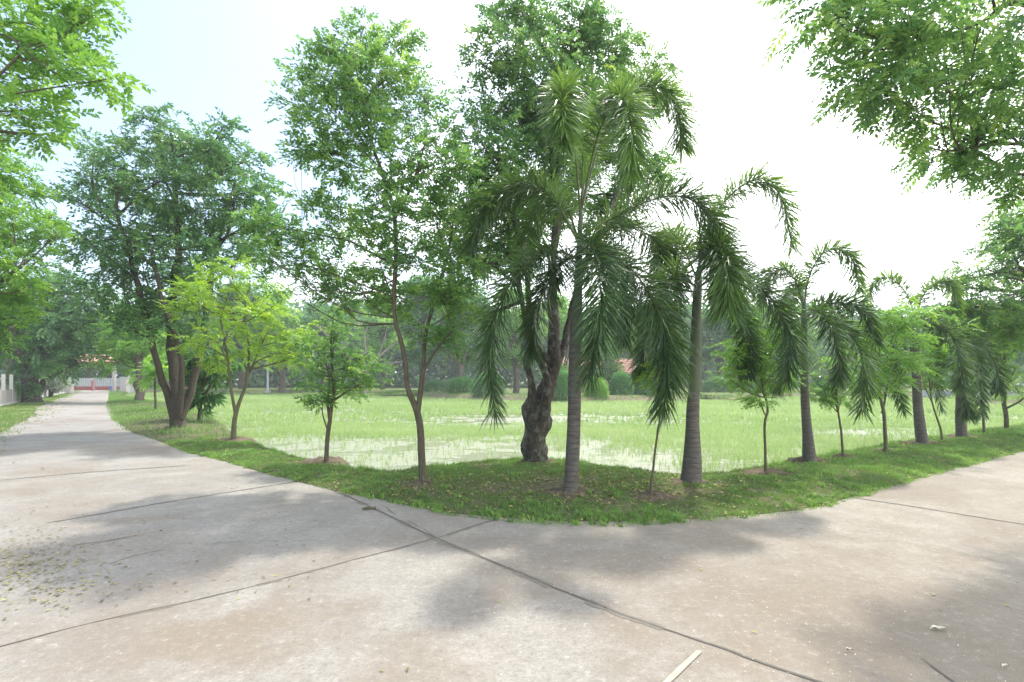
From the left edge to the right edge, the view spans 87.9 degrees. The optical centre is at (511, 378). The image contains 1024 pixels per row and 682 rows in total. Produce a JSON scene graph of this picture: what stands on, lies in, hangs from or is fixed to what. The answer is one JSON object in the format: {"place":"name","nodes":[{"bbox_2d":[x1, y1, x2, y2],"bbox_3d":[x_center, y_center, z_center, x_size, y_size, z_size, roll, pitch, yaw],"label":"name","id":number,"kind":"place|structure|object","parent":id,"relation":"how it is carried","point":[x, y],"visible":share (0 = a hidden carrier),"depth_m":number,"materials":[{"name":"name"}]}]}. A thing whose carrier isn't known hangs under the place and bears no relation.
{"place":"outdoors","nodes":[
{"label":"outdoors","id":0,"kind":"place"},
{"bbox_2d":[0,390,1023,681],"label":"road","id":1,"kind":"structure","parent":0,"point":[420,608],"depth_m":4.15,"materials":[{"name":"concrete"}]},
{"bbox_2d":[0,397,80,468],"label":"fallen leaves","id":2,"kind":"object","parent":1,"relation":"on","point":[31,415],"visible":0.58,"depth_m":24.33,"materials":[{"name":"yellow plant"}]},
{"bbox_2d":[91,380,93,390],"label":"bollard","id":3,"kind":"object","parent":1,"relation":"on","point":[92,385],"visible":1,"depth_m":71.89,"materials":[{"name":"red paint"}]},
{"bbox_2d":[6,465,185,479],"bbox_3d":[-7.155,1.596,9.017,2.867,0.001,0.288,0,0,-40],"label":"expansion joint","id":4,"kind":"object","parent":1,"relation":"on","point":[86,472],"visible":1,"depth_m":9.06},
{"bbox_2d":[47,481,296,522],"bbox_3d":[-4.249,1.596,7.139,0.094,0.001,3.110,0,0,37],"label":"expansion joint","id":5,"kind":"object","parent":1,"relation":"on","point":[164,502],"visible":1,"depth_m":6.80,"materials":[{"name":"grey concrete"}]},
{"bbox_2d":[1,520,491,645],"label":"expansion joint","id":6,"kind":"object","parent":1,"relation":"on","point":[226,592],"visible":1,"depth_m":3.93,"materials":[{"name":"grey concrete"}]},
{"bbox_2d":[120,518,497,617],"bbox_3d":[-1.392,1.598,4.755,0.165,0.001,3.741,0,0,45],"label":"joint stain","id":7,"kind":"object","parent":1,"relation":"on","point":[172,605],"visible":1,"depth_m":4.19,"materials":[{"name":"grey concrete"}]},
{"bbox_2d":[362,506,375,509],"bbox_3d":[-1.750,1.583,6.512,0.163,0.046,0.055,0,0,-15],"label":"twig","id":8,"kind":"object","parent":1,"relation":"on","point":[367,508],"visible":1,"depth_m":6.49,"materials":[{"name":"brown wood"}]},
{"bbox_2d":[331,489,605,607],"bbox_3d":[-0.997,1.596,5.670,0.090,0.001,5.153,0,0,-39],"label":"expansion joint","id":9,"kind":"object","parent":1,"relation":"on","point":[481,556],"visible":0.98,"depth_m":4.67,"materials":[{"name":"grey concrete"}]},
{"bbox_2d":[333,491,665,629],"bbox_3d":[-0.789,1.597,5.427,0.198,0.001,5.792,0,0,-40],"label":"joint stain","id":10,"kind":"object","parent":1,"relation":"on","point":[546,586],"visible":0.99,"depth_m":4.15,"materials":[{"name":"grey concrete"}]},
{"bbox_2d":[0,455,1021,670],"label":"fallen leaves","id":11,"kind":"object","parent":1,"relation":"on","point":[27,574],"visible":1,"depth_m":4.39,"materials":[{"name":"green plant"}]},
{"bbox_2d":[663,650,700,681],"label":"mortar strip","id":12,"kind":"object","parent":1,"relation":"on","point":[677,671],"visible":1,"depth_m":2.93,"materials":[{"name":"white concrete"}]},
{"bbox_2d":[603,606,822,681],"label":"road crack","id":13,"kind":"object","parent":1,"relation":"on","point":[745,656],"visible":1,"depth_m":3.12,"materials":[{"name":"grey concrete"}]},
{"bbox_2d":[849,496,1020,523],"bbox_3d":[5.193,1.596,6.428,0.099,0.001,2.263,0,0,-36],"label":"expansion joint","id":14,"kind":"object","parent":1,"relation":"on","point":[938,510],"visible":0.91,"depth_m":6.44,"materials":[{"name":"grey concrete"}]},
{"bbox_2d":[921,657,954,681],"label":"twig","id":15,"kind":"object","parent":1,"relation":"on","point":[940,671],"visible":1,"depth_m":2.89,"materials":[{"name":"grey wood"}]},
{"bbox_2d":[930,625,945,628],"bbox_3d":[2.714,1.583,3.382,0.100,0.022,0.029,0,0,12],"label":"dry leaf","id":16,"kind":"object","parent":1,"relation":"on","point":[935,627],"visible":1,"depth_m":3.38,"materials":[{"name":"white plant"}]},
{"bbox_2d":[0,380,1023,520],"bbox_3d":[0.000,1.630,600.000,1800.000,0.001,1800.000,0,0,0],"label":"ground","id":17,"kind":"structure","parent":0,"point":[524,389],"depth_m":68.83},
{"bbox_2d":[0,314,30,387],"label":"tree","id":18,"kind":"object","parent":17,"relation":"on","point":[4,368],"visible":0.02,"depth_m":57.85,"materials":[{"name":"green plant"}]},
{"bbox_2d":[0,374,66,405],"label":"boundary wall","id":19,"kind":"structure","parent":17,"relation":"on","point":[8,396],"depth_m":33.44,"materials":[{"name":"concrete"}]},
{"bbox_2d":[0,390,80,441],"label":"roadside grass","id":20,"kind":"structure","parent":17,"relation":"on","point":[13,419],"depth_m":26.14,"materials":[{"name":"green plant"}]},
{"bbox_2d":[0,147,81,362],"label":"tree","id":21,"kind":"object","parent":17,"relation":"on","point":[9,184],"visible":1,"depth_m":13.12,"materials":[{"name":"green plant"}]},
{"bbox_2d":[41,373,69,397],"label":"shrub","id":22,"kind":"object","parent":17,"relation":"on","point":[55,385],"visible":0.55,"depth_m":46.47,"materials":[{"name":"green plant"}]},
{"bbox_2d":[0,256,127,402],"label":"tree","id":23,"kind":"object","parent":17,"relation":"on","point":[33,366],"visible":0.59,"depth_m":35.49,"materials":[{"name":"green plant"}]},
{"bbox_2d":[71,323,112,377],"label":"tree","id":24,"kind":"object","parent":17,"relation":"on","point":[89,369],"visible":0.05,"depth_m":89.62,"materials":[{"name":"green plant"}]},
{"bbox_2d":[74,377,119,389],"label":"fence","id":25,"kind":"object","parent":17,"relation":"on","point":[87,384],"visible":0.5,"depth_m":75.97,"materials":[{"name":"white paint"}]},
{"bbox_2d":[63,355,133,392],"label":"entrance gate","id":26,"kind":"structure","parent":17,"relation":"on","point":[124,381],"depth_m":62.10,"materials":[{"name":"white paint"}]},
{"bbox_2d":[100,339,127,385],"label":"tree","id":27,"kind":"object","parent":17,"relation":"on","point":[119,373],"visible":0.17,"depth_m":95.37,"materials":[{"name":"green plant"}]},
{"bbox_2d":[104,389,237,439],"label":"verge grass","id":28,"kind":"structure","parent":17,"relation":"on","point":[115,396],"depth_m":22.05,"materials":[{"name":"green plant"}]},
{"bbox_2d":[147,295,196,386],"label":"tree","id":29,"kind":"object","parent":17,"relation":"on","point":[164,346],"visible":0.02,"depth_m":73.76,"materials":[{"name":"green plant"}]},
{"bbox_2d":[209,276,266,388],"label":"tree","id":30,"kind":"object","parent":17,"relation":"on","point":[241,376],"visible":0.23,"depth_m":66.37,"materials":[{"name":"green plant"}]},
{"bbox_2d":[241,284,313,392],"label":"tree","id":31,"kind":"object","parent":17,"relation":"on","point":[282,385],"visible":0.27,"depth_m":63.60,"materials":[{"name":"green plant"}]},
{"bbox_2d":[291,298,349,388],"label":"tree","id":32,"kind":"object","parent":17,"relation":"on","point":[322,334],"visible":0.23,"depth_m":69.23,"materials":[{"name":"green plant"}]},
{"bbox_2d":[298,296,427,393],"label":"tree","id":33,"kind":"object","parent":17,"relation":"on","point":[305,319],"visible":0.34,"depth_m":58.83,"materials":[{"name":"green plant"}]},
{"bbox_2d":[354,313,408,389],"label":"tree","id":34,"kind":"object","parent":17,"relation":"on","point":[376,343],"visible":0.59,"depth_m":73.52,"materials":[{"name":"green plant"}]},
{"bbox_2d":[396,271,445,388],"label":"tree","id":35,"kind":"object","parent":17,"relation":"on","point":[424,317],"visible":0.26,"depth_m":60.60,"materials":[{"name":"green plant"}]},
{"bbox_2d":[423,379,448,391],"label":"bush","id":36,"kind":"object","parent":17,"relation":"on","point":[430,386],"visible":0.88,"depth_m":55.27,"materials":[{"name":"green plant"}]},
{"bbox_2d":[422,275,498,391],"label":"tree","id":37,"kind":"object","parent":17,"relation":"on","point":[467,338],"visible":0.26,"depth_m":55.24,"materials":[{"name":"green plant"}]},
{"bbox_2d":[474,283,548,392],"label":"tree","id":38,"kind":"object","parent":17,"relation":"on","point":[512,358],"visible":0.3,"depth_m":59.56,"materials":[{"name":"green plant"}]},
{"bbox_2d":[0,288,1023,387],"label":"woodland","id":39,"kind":"object","parent":17,"relation":"on","point":[448,374],"visible":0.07,"depth_m":101.59,"materials":[{"name":"green plant"}]},
{"bbox_2d":[536,292,590,391],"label":"tree","id":40,"kind":"object","parent":17,"relation":"on","point":[562,319],"visible":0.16,"depth_m":61.59,"materials":[{"name":"green plant"}]},
{"bbox_2d":[582,291,635,391],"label":"tree","id":41,"kind":"object","parent":17,"relation":"on","point":[611,367],"visible":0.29,"depth_m":66.18,"materials":[{"name":"green plant"}]},
{"bbox_2d":[630,298,681,378],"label":"tree","id":42,"kind":"object","parent":17,"relation":"on","point":[650,351],"visible":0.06,"depth_m":63.65,"materials":[{"name":"green plant"}]},
{"bbox_2d":[681,284,753,391],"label":"tree","id":43,"kind":"object","parent":17,"relation":"on","point":[707,356],"visible":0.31,"depth_m":59.84,"materials":[{"name":"green plant"}]},
{"bbox_2d":[749,304,792,377],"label":"tree","id":44,"kind":"object","parent":17,"relation":"on","point":[765,320],"visible":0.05,"depth_m":62.80,"materials":[{"name":"green plant"}]},
{"bbox_2d":[780,305,829,378],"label":"tree","id":45,"kind":"object","parent":17,"relation":"on","point":[813,350],"visible":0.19,"depth_m":65.84,"materials":[{"name":"green plant"}]},
{"bbox_2d":[809,319,863,391],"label":"tree","id":46,"kind":"object","parent":17,"relation":"on","point":[823,353],"visible":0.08,"depth_m":65.68,"materials":[{"name":"green plant"}]},
{"bbox_2d":[861,331,908,387],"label":"tree","id":47,"kind":"object","parent":17,"relation":"on","point":[885,356],"visible":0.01,"depth_m":69.79,"materials":[{"name":"green plant"}]},
{"bbox_2d":[756,0,1023,231],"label":"tree","id":48,"kind":"object","parent":17,"relation":"on","point":[896,45],"visible":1,"depth_m":5.68,"materials":[{"name":"green plant"}]},
{"bbox_2d":[889,325,951,389],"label":"tree","id":49,"kind":"object","parent":17,"relation":"on","point":[920,330],"visible":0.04,"depth_m":65.73,"materials":[{"name":"green plant"}]},
{"bbox_2d":[928,334,973,373],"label":"tree","id":50,"kind":"object","parent":17,"relation":"on","point":[950,371],"visible":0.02,"depth_m":58.74,"materials":[{"name":"green plant"}]},
{"bbox_2d":[922,390,1023,396],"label":"kerb wall","id":51,"kind":"structure","parent":17,"relation":"on","point":[924,392],"depth_m":48.48,"materials":[{"name":"white paint"}]},
{"bbox_2d":[931,200,1023,355],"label":"tree","id":52,"kind":"object","parent":17,"relation":"on","point":[1011,246],"visible":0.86,"depth_m":14.19,"materials":[{"name":"green plant"}]},
{"bbox_2d":[977,324,1019,381],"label":"tree","id":53,"kind":"object","parent":17,"relation":"on","point":[999,360],"depth_m":54.86,"materials":[{"name":"green plant"}]},
{"bbox_2d":[997,312,1023,365],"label":"tree","id":54,"kind":"object","parent":17,"relation":"on","point":[1020,360],"visible":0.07,"depth_m":50.93,"materials":[{"name":"green plant"}]},
{"bbox_2d":[0,0,1023,379],"label":"sky","id":55,"kind":"structure","parent":0,"point":[198,56],"materials":[{"name":"white"}]},
{"bbox_2d":[107,388,1023,405],"bbox_3d":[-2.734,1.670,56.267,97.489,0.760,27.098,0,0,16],"label":"pond bank","id":56,"kind":"structure","parent":0,"point":[608,398],"depth_m":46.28,"materials":[{"name":"green plant"}]},
{"bbox_2d":[205,324,242,389],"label":"tree","id":57,"kind":"object","parent":56,"relation":"on","point":[234,339],"visible":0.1,"depth_m":65.80,"materials":[{"name":"green plant"}]},
{"bbox_2d":[265,357,270,392],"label":"post","id":58,"kind":"object","parent":56,"relation":"on","point":[267,391],"visible":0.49,"depth_m":63.89,"materials":[{"name":"white paint"}]},
{"bbox_2d":[447,375,475,393],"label":"bush","id":59,"kind":"object","parent":56,"relation":"on","point":[455,384],"visible":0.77,"depth_m":50.11,"materials":[{"name":"green plant"}]},
{"bbox_2d":[473,372,504,396],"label":"bush","id":60,"kind":"object","parent":56,"relation":"on","point":[476,390],"visible":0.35,"depth_m":45.86,"materials":[{"name":"green plant"}]},
{"bbox_2d":[552,369,567,400],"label":"bush","id":61,"kind":"object","parent":56,"relation":"on","point":[563,377],"visible":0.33,"depth_m":40.70,"materials":[{"name":"green plant"}]},
{"bbox_2d":[584,377,608,397],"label":"bush","id":62,"kind":"object","parent":56,"relation":"on","point":[602,393],"visible":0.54,"depth_m":42.45,"materials":[{"name":"green plant"}]},
{"bbox_2d":[609,370,634,394],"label":"bush","id":63,"kind":"object","parent":56,"relation":"on","point":[615,382],"visible":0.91,"depth_m":44.23,"materials":[{"name":"green plant"}]},
{"bbox_2d":[634,377,655,395],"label":"bush","id":64,"kind":"object","parent":56,"relation":"on","point":[638,390],"visible":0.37,"depth_m":44.16,"materials":[{"name":"green plant"}]},
{"bbox_2d":[701,374,738,392],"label":"bush","id":65,"kind":"object","parent":56,"relation":"on","point":[709,382],"visible":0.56,"depth_m":52.82,"materials":[{"name":"green plant"}]},
{"bbox_2d":[736,379,770,393],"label":"bush","id":66,"kind":"object","parent":56,"relation":"on","point":[753,386],"visible":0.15,"depth_m":52.39,"materials":[{"name":"green plant"}]},
{"bbox_2d":[809,380,827,395],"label":"bush","id":67,"kind":"object","parent":56,"relation":"on","point":[818,387],"visible":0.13,"depth_m":52.80,"materials":[{"name":"green plant"}]},
{"bbox_2d":[110,394,1023,526],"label":"grass verge","id":68,"kind":"object","parent":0,"point":[196,435],"depth_m":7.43,"materials":[{"name":"plant"}]},
{"bbox_2d":[0,0,156,173],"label":"tree","id":69,"kind":"object","parent":68,"relation":"on","point":[77,14],"visible":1,"depth_m":6.21,"materials":[{"name":"green plant"}]},
{"bbox_2d":[70,298,182,400],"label":"tree","id":70,"kind":"object","parent":68,"relation":"on","point":[128,351],"visible":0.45,"depth_m":35.90,"materials":[{"name":"green plant"}]},
{"bbox_2d":[126,352,168,409],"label":"sapling","id":71,"kind":"object","parent":68,"relation":"on","point":[149,369],"visible":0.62,"depth_m":25.69,"materials":[{"name":"green plant"}]},
{"bbox_2d":[34,102,298,427],"bbox_3d":[-11.084,-3.488,16.628,8.557,10.418,5.304,0,0,0],"label":"tree","id":72,"kind":"object","parent":68,"relation":"on","point":[214,158],"visible":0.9,"depth_m":16.24,"materials":[{"name":"green leaf"},{"name":"dark bark"}]},
{"bbox_2d":[156,424,203,428],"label":"soil mound","id":73,"kind":"object","parent":68,"relation":"on","point":[162,426],"visible":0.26,"depth_m":16.93,"materials":[{"name":"brown soil"}]},
{"bbox_2d":[163,341,253,420],"bbox_3d":[-11.518,0.114,19.936,3.113,3.099,2.189,0,0,10],"label":"shrub","id":74,"kind":"object","parent":68,"relation":"on","point":[202,397],"visible":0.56,"depth_m":19.59,"materials":[{"name":"green leaf"},{"name":"brown bark"}]},
{"bbox_2d":[216,436,256,441],"bbox_3d":[-7.118,1.551,13.556,1.056,0.190,0.845,0,0,21],"label":"soil mound","id":75,"kind":"object","parent":68,"relation":"on","point":[241,438],"visible":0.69,"depth_m":13.41,"materials":[{"name":"brown soil"}]},
{"bbox_2d":[153,254,325,438],"bbox_3d":[-6.879,-0.780,13.430,4.262,4.853,2.904,0,0,0],"label":"sapling","id":76,"kind":"object","parent":75,"relation":"on","point":[227,312],"visible":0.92,"depth_m":13.31,"materials":[{"name":"green plant"}]},
{"bbox_2d":[301,456,348,465],"bbox_3d":[-3.539,1.552,10.028,0.970,0.175,0.787,0,0,0],"label":"soil mound","id":77,"kind":"object","parent":68,"relation":"on","point":[336,460],"visible":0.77,"depth_m":9.86,"materials":[{"name":"brown soil"}]},
{"bbox_2d":[285,304,395,462],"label":"sapling","id":78,"kind":"object","parent":77,"relation":"on","point":[328,397],"visible":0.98,"depth_m":9.76,"materials":[{"name":"green plant"}]},
{"bbox_2d":[227,5,510,480],"bbox_3d":[-2.187,-1.856,7.778,4.461,7.000,2.768,0,0,0],"label":"tree","id":79,"kind":"object","parent":68,"relation":"on","point":[358,97],"visible":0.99,"depth_m":7.69,"materials":[{"name":"green plant"}]},
{"bbox_2d":[400,479,444,490],"bbox_3d":[-1.280,1.552,7.735,0.801,0.186,0.794,0,0,-44],"label":"soil mound","id":80,"kind":"object","parent":68,"relation":"on","point":[417,482],"visible":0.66,"depth_m":7.59,"materials":[{"name":"brown soil"}]},
{"bbox_2d":[520,458,556,463],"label":"soil mound","id":81,"kind":"object","parent":68,"relation":"on","point":[551,460],"visible":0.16,"depth_m":9.91,"materials":[{"name":"brown soil"}]},
{"bbox_2d":[409,0,696,462],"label":"tree","id":82,"kind":"object","parent":68,"relation":"on","point":[587,34],"visible":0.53,"depth_m":9.85,"materials":[{"name":"green plant"}]},
{"bbox_2d":[541,486,600,498],"bbox_3d":[0.804,1.551,7.256,1.010,0.187,0.897,0,0,-31],"label":"soil mound","id":83,"kind":"object","parent":68,"relation":"on","point":[565,493],"visible":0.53,"depth_m":7.04,"materials":[{"name":"brown soil"}]},
{"bbox_2d":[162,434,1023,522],"bbox_3d":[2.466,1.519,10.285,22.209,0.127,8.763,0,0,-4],"label":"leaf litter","id":84,"kind":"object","parent":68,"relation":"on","point":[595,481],"visible":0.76,"depth_m":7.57,"materials":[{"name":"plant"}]},
{"bbox_2d":[453,52,746,492],"bbox_3d":[1.054,-1.574,7.445,3.839,6.423,3.832,0,0,40],"label":"palm tree","id":85,"kind":"object","parent":68,"relation":"on","point":[578,121],"visible":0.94,"depth_m":6.69,"materials":[{"name":"green plant"}]},
{"bbox_2d":[630,490,679,501],"bbox_3d":[1.828,1.551,6.960,0.772,0.184,0.604,0,0,-15],"label":"soil mound","id":86,"kind":"object","parent":68,"relation":"on","point":[645,494],"visible":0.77,"depth_m":6.81,"materials":[{"name":"brown soil"}]},
{"bbox_2d":[631,349,689,495],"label":"sapling","id":87,"kind":"object","parent":68,"relation":"on","point":[657,434],"visible":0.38,"depth_m":6.82,"materials":[{"name":"green plant"}]},
{"bbox_2d":[667,477,720,485],"bbox_3d":[2.643,1.551,7.875,0.925,0.189,0.676,0,0,0],"label":"soil mound","id":88,"kind":"object","parent":68,"relation":"on","point":[682,482],"visible":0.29,"depth_m":7.70,"materials":[{"name":"brown soil"}]},
{"bbox_2d":[624,157,817,482],"bbox_3d":[2.908,-0.800,7.702,2.763,4.893,3.223,0,0,0],"label":"palm tree","id":89,"kind":"object","parent":68,"relation":"on","point":[724,290],"visible":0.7,"depth_m":7.27,"materials":[{"name":"green plant"}]},
{"bbox_2d":[708,304,806,470],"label":"sapling","id":90,"kind":"object","parent":68,"relation":"on","point":[753,398],"visible":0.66,"depth_m":8.65,"materials":[{"name":"green plant"}]},
{"bbox_2d":[743,467,790,474],"bbox_3d":[4.172,1.552,8.796,0.873,0.183,0.652,0,0,11],"label":"soil mound","id":91,"kind":"object","parent":68,"relation":"on","point":[755,470],"visible":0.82,"depth_m":8.64,"materials":[{"name":"brown soil"}]},
{"bbox_2d":[786,456,827,462],"bbox_3d":[5.601,1.551,10.146,0.838,0.188,0.692,0,0,22],"label":"soil mound","id":92,"kind":"object","parent":68,"relation":"on","point":[799,459],"visible":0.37,"depth_m":10.02,"materials":[{"name":"brown soil"}]},
{"bbox_2d":[750,236,889,462],"bbox_3d":[5.429,-0.546,10.105,2.383,4.390,3.452,0,0,0],"label":"palm tree","id":93,"kind":"object","parent":68,"relation":"on","point":[823,311],"visible":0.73,"depth_m":9.33,"materials":[{"name":"green plant"}]},
{"bbox_2d":[808,351,862,456],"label":"sapling","id":94,"kind":"object","parent":68,"relation":"on","point":[822,399],"visible":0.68,"depth_m":10.36,"materials":[{"name":"green plant"}]},
{"bbox_2d":[832,453,851,458],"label":"soil mound","id":95,"kind":"object","parent":68,"relation":"on","point":[839,455],"visible":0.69,"depth_m":10.46,"materials":[{"name":"brown soil"}]},
{"bbox_2d":[817,296,960,451],"bbox_3d":[7.849,-0.054,11.111,2.740,3.376,2.080,0,0,0],"label":"sapling","id":96,"kind":"object","parent":68,"relation":"on","point":[901,321],"visible":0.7,"depth_m":11.00,"materials":[{"name":"green plant"}]},
{"bbox_2d":[857,266,981,443],"bbox_3d":[9.807,-0.501,12.842,3.372,4.338,2.713,0,0,0],"label":"palm tree","id":97,"kind":"object","parent":68,"relation":"on","point":[920,429],"visible":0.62,"depth_m":12.40,"materials":[{"name":"green plant"}]},
{"bbox_2d":[902,440,936,443],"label":"soil mound","id":98,"kind":"object","parent":68,"relation":"on","point":[913,441],"visible":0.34,"depth_m":12.70,"materials":[{"name":"brown soil"}]},
{"bbox_2d":[900,317,986,440],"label":"sapling","id":99,"kind":"object","parent":68,"relation":"on","point":[942,351],"visible":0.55,"depth_m":13.00,"materials":[{"name":"green plant"}]},
{"bbox_2d":[919,299,1014,436],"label":"palm tree","id":100,"kind":"object","parent":68,"relation":"on","point":[965,412],"visible":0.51,"depth_m":13.43,"materials":[{"name":"green plant"}]},
{"bbox_2d":[961,314,1023,431],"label":"sapling","id":101,"kind":"object","parent":68,"relation":"on","point":[999,332],"visible":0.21,"depth_m":14.62,"materials":[{"name":"green plant"}]},
{"bbox_2d":[967,293,1023,427],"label":"tree","id":102,"kind":"object","parent":68,"relation":"on","point":[1012,356],"visible":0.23,"depth_m":15.73,"materials":[{"name":"green plant"}]},
{"bbox_2d":[566,359,637,390],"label":"house","id":103,"kind":"structure","parent":0,"point":[628,362],"depth_m":74.70,"materials":[{"name":"ceramic"}]},
{"bbox_2d":[212,396,1023,472],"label":"pond water","id":104,"kind":"structure","parent":0,"point":[502,446],"depth_m":14.62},
{"bbox_2d":[124,392,1023,423],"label":"rice seedlings","id":105,"kind":"object","parent":104,"relation":"on","point":[636,407],"visible":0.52,"depth_m":30.19,"materials":[{"name":"green plant"}]},
{"bbox_2d":[218,419,1023,472],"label":"rice seedlings","id":106,"kind":"object","parent":104,"relation":"on","point":[711,429],"visible":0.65,"depth_m":17.01,"materials":[{"name":"green plant"}]},
{"bbox_2d":[470,525,1005,681],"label":"fallen petals","id":107,"kind":"object","parent":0,"point":[752,600],"visible":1,"depth_m":3.30,"materials":[{"name":"beige plant"}]},
{"bbox_2d":[968,423,1023,436],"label":"verge grass","id":108,"kind":"structure","parent":0,"point":[1016,429],"depth_m":15.14,"materials":[{"name":"green plant"}]}
]}

